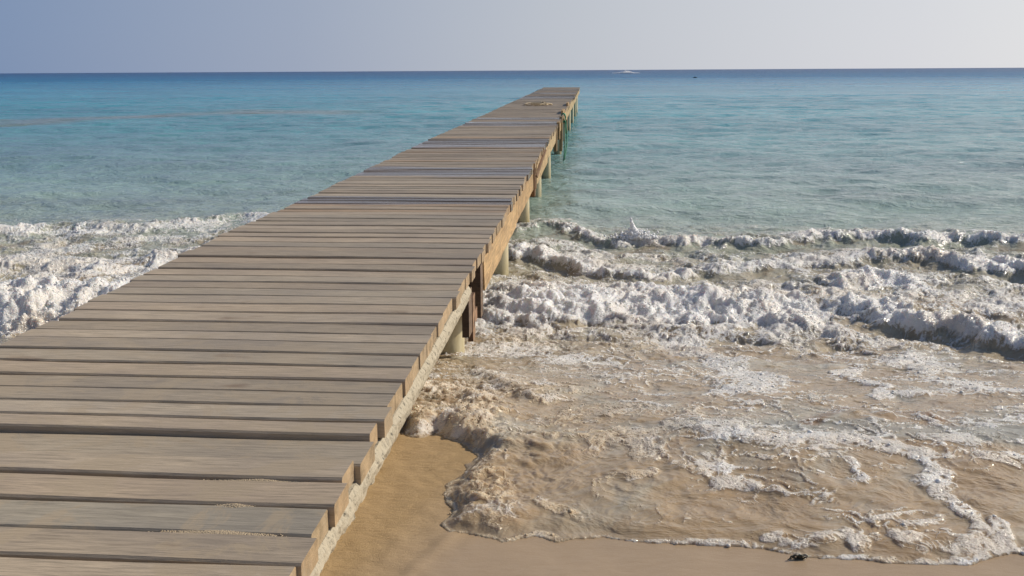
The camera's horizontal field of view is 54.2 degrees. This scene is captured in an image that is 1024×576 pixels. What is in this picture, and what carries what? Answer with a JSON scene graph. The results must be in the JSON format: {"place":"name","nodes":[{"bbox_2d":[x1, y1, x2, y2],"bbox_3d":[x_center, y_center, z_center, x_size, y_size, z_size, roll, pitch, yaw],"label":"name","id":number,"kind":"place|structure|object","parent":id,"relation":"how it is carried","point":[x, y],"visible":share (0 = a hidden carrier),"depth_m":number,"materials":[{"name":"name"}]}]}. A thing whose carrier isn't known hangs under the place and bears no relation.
{"place":"outdoors","nodes":[
{"label":"outdoors","id":0,"kind":"place"},
{"bbox_2d":[0,68,1023,565],"bbox_3d":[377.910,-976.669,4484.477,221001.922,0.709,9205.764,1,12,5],"label":"sea","id":1,"kind":"structure","parent":0,"point":[690,160],"depth_m":8.76,"materials":[{"name":"liquid"}]},
{"bbox_2d":[0,212,1023,563],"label":"foam bubbles","id":2,"kind":"object","parent":1,"relation":"on","point":[606,342],"visible":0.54,"depth_m":7.07},
{"bbox_2d":[0,202,1023,335],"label":"spray droplets","id":3,"kind":"object","parent":1,"relation":"on","point":[559,284],"visible":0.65,"depth_m":7.31},
{"bbox_2d":[604,217,659,240],"bbox_3d":[1.296,-0.598,10.111,0.730,0.264,0.214,1,12,5],"label":"splash","id":4,"kind":"object","parent":1,"relation":"on","point":[633,233],"visible":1,"depth_m":10.09,"materials":[{"name":"white liquid"}]},
{"bbox_2d":[0,0,1023,72],"label":"sky","id":5,"kind":"structure","parent":0,"point":[37,36],"materials":[{"name":"blue"}]},
{"bbox_2d":[320,432,1023,575],"bbox_3d":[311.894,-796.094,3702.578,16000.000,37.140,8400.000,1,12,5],"label":"beach sand","id":6,"kind":"structure","parent":0,"point":[395,527],"depth_m":2.58,"materials":[{"name":"beige sand"}]},
{"bbox_2d":[0,87,579,575],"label":"pier","id":7,"kind":"structure","parent":6,"relation":"on","point":[308,341],"depth_m":3.78,"materials":[{"name":"brown wood"}]},
{"bbox_2d":[148,479,302,536],"bbox_3d":[-0.713,0.558,2.678,0.388,0.014,0.523,1,12,5],"label":"sand spill","id":8,"kind":"object","parent":7,"relation":"on","point":[231,505],"visible":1,"depth_m":2.48,"materials":[{"name":"beige sand"}]},
{"bbox_2d":[523,101,552,105],"bbox_3d":[0.645,-4.653,25.233,0.695,0.107,0.664,-8,15,-32],"label":"rope coil","id":9,"kind":"object","parent":7,"relation":"on","point":[538,103],"visible":1,"depth_m":25.02,"materials":[{"name":"beige fabric"}]},
{"bbox_2d":[561,113,567,160],"bbox_3d":[1.052,-3.022,20.064,0.128,0.932,1.081,0,12,0],"label":"mooring rope","id":10,"kind":"object","parent":7,"relation":"attached to","point":[565,132],"visible":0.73,"depth_m":20.13,"materials":[{"name":"green fabric"}]},
{"bbox_2d":[787,554,807,559],"bbox_3d":[0.726,0.685,2.541,0.055,0.020,0.012,1,12,5],"label":"seaweed scrap","id":11,"kind":"object","parent":6,"relation":"on","point":[799,557],"visible":1,"depth_m":2.54,"materials":[{"name":"black plant"}]}
]}

